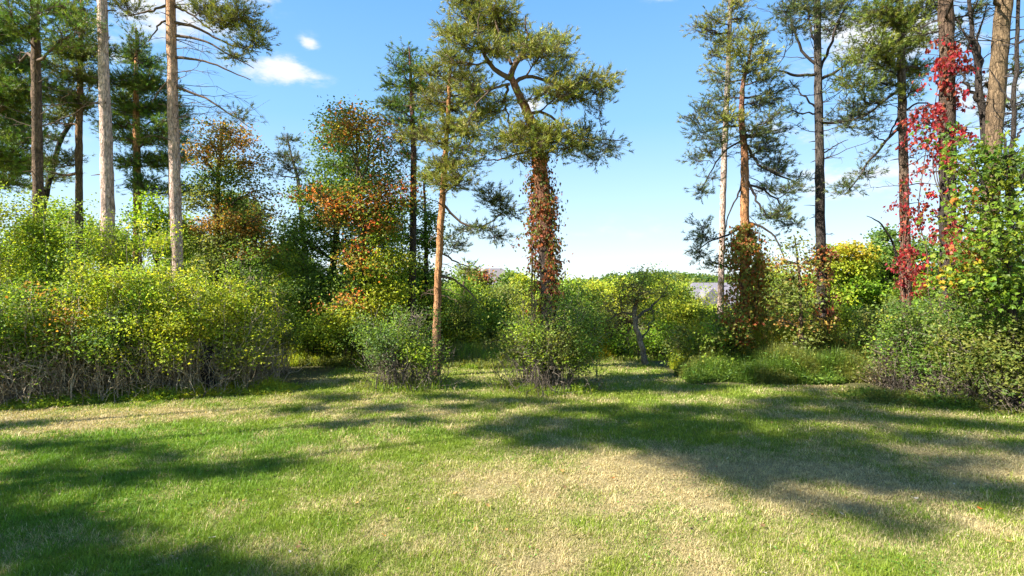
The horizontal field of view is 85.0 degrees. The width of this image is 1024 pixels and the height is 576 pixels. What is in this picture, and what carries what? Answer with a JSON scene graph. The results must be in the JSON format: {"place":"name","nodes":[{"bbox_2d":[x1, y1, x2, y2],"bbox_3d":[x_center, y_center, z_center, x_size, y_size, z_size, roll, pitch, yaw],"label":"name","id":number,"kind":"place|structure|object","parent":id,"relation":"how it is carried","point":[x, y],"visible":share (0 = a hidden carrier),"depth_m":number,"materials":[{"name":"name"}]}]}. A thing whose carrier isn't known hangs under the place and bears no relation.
{"place":"outdoors","nodes":[
{"label":"outdoors","id":0,"kind":"place"},
{"bbox_2d":[0,282,1023,575],"bbox_3d":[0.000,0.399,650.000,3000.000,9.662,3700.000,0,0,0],"label":"ground","id":1,"kind":"structure","parent":0,"point":[306,376],"depth_m":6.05,"materials":[{"name":"green plant"}]},
{"bbox_2d":[0,211,66,301],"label":"background tree","id":2,"kind":"object","parent":1,"relation":"on","point":[11,242],"visible":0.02,"depth_m":30.25,"materials":[{"name":"green plant"}]},
{"bbox_2d":[0,278,67,403],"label":"shrub","id":3,"kind":"object","parent":1,"relation":"on","point":[8,395],"visible":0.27,"depth_m":10.70,"materials":[{"name":"green plant"}]},
{"bbox_2d":[0,1,81,194],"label":"pine tree","id":4,"kind":"object","parent":1,"relation":"on","point":[15,162],"visible":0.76,"depth_m":15.46,"materials":[{"name":"green plant"}]},
{"bbox_2d":[0,183,88,382],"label":"shrub","id":5,"kind":"object","parent":1,"relation":"on","point":[6,254],"visible":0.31,"depth_m":12.44,"materials":[{"name":"green plant"}]},
{"bbox_2d":[0,276,104,407],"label":"shrub","id":6,"kind":"object","parent":1,"relation":"on","point":[24,315],"visible":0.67,"depth_m":10.64,"materials":[{"name":"green plant"}]},
{"bbox_2d":[16,86,97,218],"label":"pine tree","id":7,"kind":"object","parent":1,"relation":"on","point":[49,180],"visible":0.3,"depth_m":18.95,"materials":[{"name":"green plant"}]},
{"bbox_2d":[0,0,115,255],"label":"pine tree","id":8,"kind":"object","parent":1,"relation":"on","point":[31,28],"visible":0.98,"depth_m":13.58,"materials":[{"name":"green plant"}]},
{"bbox_2d":[12,187,124,327],"bbox_3d":[-19.282,-1.052,24.155,6.630,6.712,3.514,0,0,43],"label":"background tree","id":9,"kind":"object","parent":1,"relation":"on","point":[61,217],"visible":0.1,"depth_m":23.97,"materials":[{"name":"green plant"}]},
{"bbox_2d":[0,192,143,392],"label":"shrub","id":10,"kind":"object","parent":1,"relation":"on","point":[46,272],"visible":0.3,"depth_m":12.38,"materials":[{"name":"green plant"}]},
{"bbox_2d":[24,0,126,353],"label":"pine tree","id":11,"kind":"object","parent":1,"relation":"on","point":[79,77],"visible":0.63,"depth_m":16.91,"materials":[{"name":"green plant"}]},
{"bbox_2d":[0,247,157,405],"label":"shrub","id":12,"kind":"object","parent":1,"relation":"on","point":[96,343],"visible":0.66,"depth_m":10.86,"materials":[{"name":"green plant"}]},
{"bbox_2d":[84,0,116,376],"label":"pine tree","id":13,"kind":"object","parent":1,"relation":"on","point":[106,174],"visible":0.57,"depth_m":13.41,"materials":[{"name":"brown plant"}]},
{"bbox_2d":[83,224,149,309],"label":"background tree","id":14,"kind":"object","parent":1,"relation":"on","point":[125,235],"visible":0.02,"depth_m":32.07,"materials":[{"name":"green plant"}]},
{"bbox_2d":[53,201,202,384],"bbox_3d":[-8.616,0.153,12.691,3.200,4.223,2.834,0,0,0],"label":"shrub","id":15,"kind":"object","parent":1,"relation":"on","point":[109,251],"visible":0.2,"depth_m":12.72,"materials":[{"name":"green plant"}]},
{"bbox_2d":[58,257,209,402],"bbox_3d":[-7.716,0.799,11.512,2.677,2.942,2.341,0,0,-29],"label":"shrub","id":16,"kind":"object","parent":1,"relation":"on","point":[136,283],"visible":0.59,"depth_m":11.17,"materials":[{"name":"green plant"}]},
{"bbox_2d":[84,18,201,321],"bbox_3d":[-12.069,-3.036,18.056,4.575,10.694,3.556,0,0,0],"label":"pine tree","id":17,"kind":"object","parent":1,"relation":"on","point":[133,107],"visible":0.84,"depth_m":17.81,"materials":[{"name":"green plant"}]},
{"bbox_2d":[0,372,301,411],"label":"weeds","id":18,"kind":"object","parent":1,"relation":"on","point":[266,386],"visible":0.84,"depth_m":11.04,"materials":[{"name":"green plant"}]},
{"bbox_2d":[115,185,199,306],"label":"tree","id":19,"kind":"object","parent":1,"relation":"on","point":[157,212],"visible":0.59,"depth_m":15.61,"materials":[{"name":"green plant"}]},
{"bbox_2d":[98,256,253,397],"bbox_3d":[-6.993,0.805,11.796,2.683,2.932,2.525,0,0,16],"label":"shrub","id":20,"kind":"object","parent":1,"relation":"on","point":[169,330],"visible":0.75,"depth_m":11.35,"materials":[{"name":"green plant"}]},
{"bbox_2d":[142,210,213,317],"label":"background tree","id":21,"kind":"object","parent":1,"relation":"on","point":[184,261],"visible":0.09,"depth_m":21.66,"materials":[{"name":"green plant"}]},
{"bbox_2d":[107,0,280,371],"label":"pine tree","id":22,"kind":"object","parent":1,"relation":"on","point":[234,16],"visible":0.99,"depth_m":13.92,"materials":[{"name":"green plant"}]},
{"bbox_2d":[193,346,216,388],"bbox_3d":[-6.328,1.783,11.645,0.349,1.112,0.442,0,0,9],"label":"tree stump","id":23,"kind":"object","parent":1,"relation":"on","point":[210,352],"visible":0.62,"depth_m":11.58,"materials":[{"name":"brown plant"}]},
{"bbox_2d":[158,233,295,365],"bbox_3d":[-7.083,0.452,13.835,3.081,3.636,2.792,0,0,0],"label":"shrub","id":24,"kind":"object","parent":1,"relation":"on","point":[246,281],"visible":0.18,"depth_m":13.82,"materials":[{"name":"green plant"}]},
{"bbox_2d":[156,115,298,314],"bbox_3d":[-8.180,-1.390,16.036,4.219,7.398,3.559,0,0,0],"label":"oak tree","id":25,"kind":"object","parent":1,"relation":"on","point":[215,194],"visible":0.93,"depth_m":15.66,"materials":[{"name":"green plant"}]},
{"bbox_2d":[163,259,291,393],"bbox_3d":[-6.215,0.823,12.332,2.616,2.903,2.703,0,0,0],"label":"shrub","id":26,"kind":"object","parent":1,"relation":"on","point":[239,349],"visible":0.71,"depth_m":11.95,"materials":[{"name":"green plant"}]},
{"bbox_2d":[203,184,288,296],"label":"background tree","id":27,"kind":"object","parent":1,"relation":"on","point":[262,204],"visible":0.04,"depth_m":21.87,"materials":[{"name":"green plant"}]},
{"bbox_2d":[188,290,309,387],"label":"shrub","id":28,"kind":"object","parent":1,"relation":"on","point":[272,360],"visible":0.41,"depth_m":12.36,"materials":[{"name":"green plant"}]},
{"bbox_2d":[224,256,310,373],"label":"shrub","id":29,"kind":"object","parent":1,"relation":"on","point":[283,341],"visible":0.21,"depth_m":14.38,"materials":[{"name":"green plant"}]},
{"bbox_2d":[255,127,309,292],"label":"pine tree","id":30,"kind":"object","parent":1,"relation":"on","point":[286,156],"visible":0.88,"depth_m":19.95,"materials":[{"name":"green plant"}]},
{"bbox_2d":[254,236,317,325],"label":"background tree","id":31,"kind":"object","parent":1,"relation":"on","point":[282,273],"visible":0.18,"depth_m":20.29,"materials":[{"name":"green plant"}]},
{"bbox_2d":[271,304,325,348],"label":"shrub","id":32,"kind":"object","parent":1,"relation":"on","point":[287,318],"visible":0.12,"depth_m":17.27,"materials":[{"name":"green plant"}]},
{"bbox_2d":[285,294,358,356],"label":"shrub","id":33,"kind":"object","parent":1,"relation":"on","point":[305,341],"visible":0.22,"depth_m":16.36,"materials":[{"name":"green plant"}]},
{"bbox_2d":[259,107,425,321],"bbox_3d":[-5.301,-1.762,17.409,5.206,8.125,4.398,0,0,0],"label":"maple tree","id":34,"kind":"object","parent":1,"relation":"on","point":[295,234],"visible":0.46,"depth_m":16.94,"materials":[{"name":"green plant"}]},
{"bbox_2d":[274,95,435,367],"bbox_3d":[-4.232,-1.486,15.435,4.297,7.592,3.070,0,0,0],"label":"maple tree","id":35,"kind":"object","parent":1,"relation":"on","point":[381,244],"visible":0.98,"depth_m":15.12,"materials":[{"name":"green plant"}]},
{"bbox_2d":[315,312,395,358],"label":"shrub","id":36,"kind":"object","parent":1,"relation":"on","point":[344,344],"visible":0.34,"depth_m":15.90,"materials":[{"name":"green plant"}]},
{"bbox_2d":[273,333,442,368],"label":"undergrowth","id":37,"kind":"object","parent":1,"relation":"on","point":[316,359],"visible":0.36,"depth_m":15.81,"materials":[{"name":"green plant"}]},
{"bbox_2d":[357,282,430,340],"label":"shrub","id":38,"kind":"object","parent":1,"relation":"on","point":[402,316],"visible":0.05,"depth_m":17.32,"materials":[{"name":"green plant"}]},
{"bbox_2d":[338,300,478,392],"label":"shrub","id":39,"kind":"object","parent":1,"relation":"on","point":[388,345],"visible":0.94,"depth_m":12.16,"materials":[{"name":"green plant"}]},
{"bbox_2d":[370,35,447,357],"bbox_3d":[-2.910,-2.568,15.986,2.520,9.751,2.620,0,0,0],"label":"pine tree","id":40,"kind":"object","parent":1,"relation":"on","point":[398,105],"visible":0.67,"depth_m":15.91,"materials":[{"name":"green plant"}]},
{"bbox_2d":[382,259,452,324],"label":"background tree","id":41,"kind":"object","parent":1,"relation":"on","point":[419,278],"visible":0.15,"depth_m":18.64,"materials":[{"name":"green plant"}]},
{"bbox_2d":[376,167,463,343],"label":"broadleaf tree","id":42,"kind":"object","parent":1,"relation":"on","point":[428,220],"visible":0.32,"depth_m":18.66,"materials":[{"name":"green plant"}]},
{"bbox_2d":[400,285,460,349],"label":"shrub","id":43,"kind":"object","parent":1,"relation":"on","point":[431,299],"visible":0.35,"depth_m":18.08,"materials":[{"name":"green plant"}]},
{"bbox_2d":[418,280,488,349],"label":"shrub","id":44,"kind":"object","parent":1,"relation":"on","point":[467,307],"visible":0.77,"depth_m":18.23,"materials":[{"name":"green plant"}]},
{"bbox_2d":[382,43,528,376],"bbox_3d":[-1.348,-1.913,14.010,3.064,8.434,2.889,0,0,42],"label":"pine tree","id":45,"kind":"object","parent":1,"relation":"on","point":[444,163],"visible":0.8,"depth_m":13.91,"materials":[{"name":"green plant"}]},
{"bbox_2d":[431,261,502,334],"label":"background tree","id":46,"kind":"object","parent":1,"relation":"on","point":[459,279],"visible":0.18,"depth_m":24.31,"materials":[{"name":"green plant"}]},
{"bbox_2d":[337,372,609,397],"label":"grass","id":47,"kind":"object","parent":1,"relation":"on","point":[574,389],"visible":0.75,"depth_m":11.95,"materials":[{"name":"green plant"}]},
{"bbox_2d":[453,264,500,301],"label":"tree","id":48,"kind":"object","parent":1,"relation":"on","point":[483,279],"visible":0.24,"depth_m":29.70,"materials":[{"name":"green plant"}]},
{"bbox_2d":[21,329,936,360],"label":"rough grass","id":49,"kind":"structure","parent":1,"relation":"on","point":[631,355],"depth_m":17.29,"materials":[{"name":"green plant"}]},
{"bbox_2d":[457,290,529,346],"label":"shrub","id":50,"kind":"object","parent":1,"relation":"on","point":[491,326],"visible":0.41,"depth_m":19.16,"materials":[{"name":"green plant"}]},
{"bbox_2d":[479,280,535,330],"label":"background tree","id":51,"kind":"object","parent":1,"relation":"on","point":[499,289],"visible":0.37,"depth_m":25.23,"materials":[{"name":"green plant"}]},
{"bbox_2d":[488,265,529,293],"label":"background tree","id":52,"kind":"object","parent":1,"relation":"on","point":[502,277],"visible":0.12,"depth_m":50.92,"materials":[{"name":"green plant"}]},
{"bbox_2d":[440,338,596,368],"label":"meadow","id":53,"kind":"structure","parent":1,"relation":"on","point":[465,352],"depth_m":16.11,"materials":[{"name":"green plant"}]},
{"bbox_2d":[501,284,540,327],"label":"background tree","id":54,"kind":"object","parent":1,"relation":"on","point":[522,304],"visible":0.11,"depth_m":24.36,"materials":[{"name":"green plant"}]},
{"bbox_2d":[508,265,538,302],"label":"background tree","id":55,"kind":"object","parent":1,"relation":"on","point":[522,276],"visible":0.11,"depth_m":48.66,"materials":[{"name":"yellow plant"}]},
{"bbox_2d":[426,0,633,383],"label":"pine tree","id":56,"kind":"object","parent":1,"relation":"on","point":[531,134],"visible":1,"depth_m":12.58,"materials":[{"name":"green plant"}]},
{"bbox_2d":[511,176,539,379],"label":"creeper","id":57,"kind":"object","parent":56,"relation":"attached to","point":[528,233],"visible":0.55,"depth_m":12.86,"materials":[{"name":"green plant"}]},
{"bbox_2d":[513,152,572,384],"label":"creeper","id":58,"kind":"object","parent":56,"relation":"attached to","point":[554,261],"visible":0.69,"depth_m":12.52,"materials":[{"name":"brown plant"}]},
{"bbox_2d":[469,277,619,396],"bbox_3d":[0.827,0.998,12.161,3.126,2.538,2.876,0,0,-21],"label":"shrub","id":59,"kind":"object","parent":1,"relation":"on","point":[570,347],"visible":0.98,"depth_m":11.87,"materials":[{"name":"green plant"}]},
{"bbox_2d":[525,268,589,339],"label":"background tree","id":60,"kind":"object","parent":1,"relation":"on","point":[574,289],"visible":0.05,"depth_m":21.83,"materials":[{"name":"green plant"}]},
{"bbox_2d":[536,272,616,341],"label":"shrub","id":61,"kind":"object","parent":1,"relation":"on","point":[593,298],"visible":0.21,"depth_m":18.79,"materials":[{"name":"green plant"}]},
{"bbox_2d":[336,270,842,299],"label":"woods","id":62,"kind":"object","parent":1,"relation":"on","point":[703,278],"visible":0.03,"depth_m":129.87,"materials":[{"name":"green plant"}]},
{"bbox_2d":[582,277,611,296],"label":"background tree","id":63,"kind":"object","parent":1,"relation":"on","point":[598,285],"visible":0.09,"depth_m":53.67,"materials":[{"name":"yellow plant"}]},
{"bbox_2d":[585,328,616,358],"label":"shrub","id":64,"kind":"object","parent":1,"relation":"on","point":[609,352],"visible":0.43,"depth_m":17.30,"materials":[{"name":"green plant"}]},
{"bbox_2d":[577,286,648,342],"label":"shrub","id":65,"kind":"object","parent":1,"relation":"on","point":[630,320],"visible":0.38,"depth_m":20.06,"materials":[{"name":"green plant"}]},
{"bbox_2d":[595,271,651,324],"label":"background tree","id":66,"kind":"object","parent":1,"relation":"on","point":[613,291],"visible":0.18,"depth_m":46.89,"materials":[{"name":"yellow plant"}]},
{"bbox_2d":[599,308,664,357],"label":"shrub","id":67,"kind":"object","parent":1,"relation":"on","point":[621,347],"visible":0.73,"depth_m":17.38,"materials":[{"name":"green plant"}]},
{"bbox_2d":[588,261,683,364],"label":"tree","id":68,"kind":"object","parent":1,"relation":"on","point":[638,292],"visible":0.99,"depth_m":15.82,"materials":[{"name":"green plant"}]},
{"bbox_2d":[633,314,684,357],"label":"shrub","id":69,"kind":"object","parent":1,"relation":"on","point":[659,339],"visible":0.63,"depth_m":17.42,"materials":[{"name":"green plant"}]},
{"bbox_2d":[638,278,703,326],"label":"background tree","id":70,"kind":"object","parent":1,"relation":"on","point":[650,302],"visible":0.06,"depth_m":48.99,"materials":[{"name":"green plant"}]},
{"bbox_2d":[638,275,712,344],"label":"shrub","id":71,"kind":"object","parent":1,"relation":"on","point":[686,306],"visible":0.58,"depth_m":19.12,"materials":[{"name":"green plant"}]},
{"bbox_2d":[660,282,727,334],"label":"shrub","id":72,"kind":"object","parent":1,"relation":"on","point":[699,299],"visible":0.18,"depth_m":19.80,"materials":[{"name":"green plant"}]},
{"bbox_2d":[652,299,756,367],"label":"shrub","id":73,"kind":"object","parent":1,"relation":"on","point":[713,332],"visible":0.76,"depth_m":14.11,"materials":[{"name":"green plant"}]},
{"bbox_2d":[688,283,739,307],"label":"house","id":74,"kind":"structure","parent":1,"relation":"on","point":[697,289],"depth_m":69.54,"materials":[{"name":"white"}]},
{"bbox_2d":[680,0,762,317],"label":"pine tree","id":75,"kind":"object","parent":1,"relation":"on","point":[729,19],"visible":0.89,"depth_m":16.94,"materials":[{"name":"green plant"}]},
{"bbox_2d":[702,305,771,354],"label":"shrub","id":76,"kind":"object","parent":1,"relation":"on","point":[734,315],"visible":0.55,"depth_m":14.06,"materials":[{"name":"green plant"}]},
{"bbox_2d":[676,18,817,333],"bbox_3d":[6.275,-2.451,14.875,4.100,9.539,2.954,0,0,0],"label":"pine tree","id":77,"kind":"object","parent":1,"relation":"on","point":[762,133],"visible":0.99,"depth_m":14.89,"materials":[{"name":"green plant"}]},
{"bbox_2d":[688,221,810,345],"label":"creeper","id":78,"kind":"object","parent":77,"relation":"attached to","point":[741,245],"visible":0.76,"depth_m":14.68,"materials":[{"name":"brown plant"}]},
{"bbox_2d":[666,307,882,369],"bbox_3d":[6.857,1.351,14.997,5.489,1.828,2.887,0,0,0],"label":"goldenrod","id":79,"kind":"object","parent":1,"relation":"on","point":[835,340],"visible":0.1,"depth_m":14.57,"materials":[{"name":"green plant"}]},
{"bbox_2d":[739,270,811,326],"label":"shrub","id":80,"kind":"object","parent":1,"relation":"on","point":[778,306],"visible":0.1,"depth_m":18.82,"materials":[{"name":"green plant"}]},
{"bbox_2d":[750,253,813,315],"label":"background tree","id":81,"kind":"object","parent":1,"relation":"on","point":[779,276],"visible":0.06,"depth_m":23.72,"materials":[{"name":"green plant"}]},
{"bbox_2d":[673,339,898,384],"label":"tall weeds","id":82,"kind":"object","parent":1,"relation":"on","point":[775,365],"visible":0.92,"depth_m":13.18,"materials":[{"name":"green plant"}]},
{"bbox_2d":[756,229,846,351],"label":"young tree","id":83,"kind":"object","parent":1,"relation":"on","point":[801,302],"visible":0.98,"depth_m":13.93,"materials":[{"name":"green plant"}]},
{"bbox_2d":[753,0,891,341],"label":"pine tree","id":84,"kind":"object","parent":1,"relation":"on","point":[818,10],"visible":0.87,"depth_m":14.91,"materials":[{"name":"green plant"}]},
{"bbox_2d":[797,245,848,348],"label":"creeper","id":85,"kind":"object","parent":84,"relation":"attached to","point":[831,313],"visible":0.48,"depth_m":14.86,"materials":[{"name":"brown plant"}]},
{"bbox_2d":[803,263,874,308],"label":"background tree","id":86,"kind":"object","parent":1,"relation":"on","point":[834,291],"visible":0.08,"depth_m":21.47,"materials":[{"name":"yellow plant"}]},
{"bbox_2d":[803,238,894,336],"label":"yellow tree","id":87,"kind":"object","parent":1,"relation":"on","point":[854,265],"visible":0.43,"depth_m":21.60,"materials":[{"name":"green plant"}]},
{"bbox_2d":[827,298,887,350],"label":"shrub","id":88,"kind":"object","parent":1,"relation":"on","point":[842,316],"visible":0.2,"depth_m":16.63,"materials":[{"name":"green plant"}]},
{"bbox_2d":[837,293,929,361],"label":"shrub","id":89,"kind":"object","parent":1,"relation":"on","point":[865,319],"visible":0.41,"depth_m":15.32,"materials":[{"name":"green plant"}]},
{"bbox_2d":[867,216,900,301],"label":"bare sapling","id":90,"kind":"object","parent":1,"relation":"on","point":[890,238],"visible":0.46,"depth_m":14.59,"materials":[{"name":"brown plant"}]},
{"bbox_2d":[816,0,965,347],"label":"pine tree","id":91,"kind":"object","parent":1,"relation":"on","point":[892,62],"visible":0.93,"depth_m":13.82,"materials":[{"name":"green plant"}]},
{"bbox_2d":[893,176,926,336],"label":"creeper","id":92,"kind":"object","parent":91,"relation":"attached to","point":[900,281],"visible":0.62,"depth_m":13.83,"materials":[{"name":"red plant"}]},
{"bbox_2d":[848,322,944,389],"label":"shrub","id":93,"kind":"object","parent":1,"relation":"on","point":[882,382],"visible":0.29,"depth_m":12.61,"materials":[{"name":"green plant"}]},
{"bbox_2d":[860,224,939,326],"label":"broadleaf tree","id":94,"kind":"object","parent":1,"relation":"on","point":[878,237],"visible":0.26,"depth_m":22.69,"materials":[{"name":"green plant"}]},
{"bbox_2d":[875,267,959,336],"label":"background tree","id":95,"kind":"object","parent":1,"relation":"on","point":[916,287],"visible":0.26,"depth_m":19.34,"materials":[{"name":"green plant"}]},
{"bbox_2d":[828,384,1023,414],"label":"weeds","id":96,"kind":"object","parent":1,"relation":"on","point":[869,394],"visible":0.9,"depth_m":10.54,"materials":[{"name":"green plant"}]},
{"bbox_2d":[852,279,1002,396],"bbox_3d":[8.885,1.030,11.737,2.936,2.448,2.693,0,0,0],"label":"shrub","id":97,"kind":"object","parent":1,"relation":"on","point":[910,358],"visible":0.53,"depth_m":11.65,"materials":[{"name":"green plant"}]},
{"bbox_2d":[874,0,993,381],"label":"pine tree","id":98,"kind":"object","parent":1,"relation":"on","point":[945,25],"visible":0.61,"depth_m":12.44,"materials":[{"name":"brown plant"}]},
{"bbox_2d":[881,34,1020,379],"bbox_3d":[9.325,-1.686,11.843,3.005,7.839,3.537,0,0,0],"label":"creeper","id":99,"kind":"object","parent":98,"relation":"attached to","point":[938,110],"visible":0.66,"depth_m":12.26,"materials":[{"name":"red plant"}]},
{"bbox_2d":[889,120,1023,406],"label":"maple tree","id":100,"kind":"object","parent":1,"relation":"on","point":[1010,287],"visible":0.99,"depth_m":9.84,"materials":[{"name":"green plant"}]},
{"bbox_2d":[896,0,1023,393],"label":"pine tree","id":101,"kind":"object","parent":1,"relation":"on","point":[996,99],"visible":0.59,"depth_m":11.22,"materials":[{"name":"brown plant"}]},
{"bbox_2d":[898,288,1023,409],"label":"shrub","id":102,"kind":"object","parent":1,"relation":"on","point":[944,332],"visible":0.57,"depth_m":10.47,"materials":[{"name":"green plant"}]},
{"bbox_2d":[915,0,1023,317],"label":"bare tree","id":103,"kind":"object","parent":1,"relation":"on","point":[977,93],"visible":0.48,"depth_m":11.97,"materials":[{"name":"brown plant"}]},
{"bbox_2d":[934,308,1023,417],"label":"shrub","id":104,"kind":"object","parent":1,"relation":"on","point":[1003,367],"visible":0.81,"depth_m":9.90,"materials":[{"name":"green plant"}]},
{"bbox_2d":[935,229,1022,315],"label":"background tree","id":105,"kind":"object","parent":1,"relation":"on","point":[972,265],"depth_m":30.45,"materials":[{"name":"green plant"}]},
{"bbox_2d":[967,0,1023,306],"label":"bare tree","id":106,"kind":"object","parent":1,"relation":"on","point":[1012,100],"visible":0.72,"depth_m":10.58,"materials":[{"name":"brown plant"}]},
{"bbox_2d":[0,0,1023,281],"label":"sky","id":107,"kind":"structure","parent":0,"point":[632,212],"materials":[{"name":"blue"}]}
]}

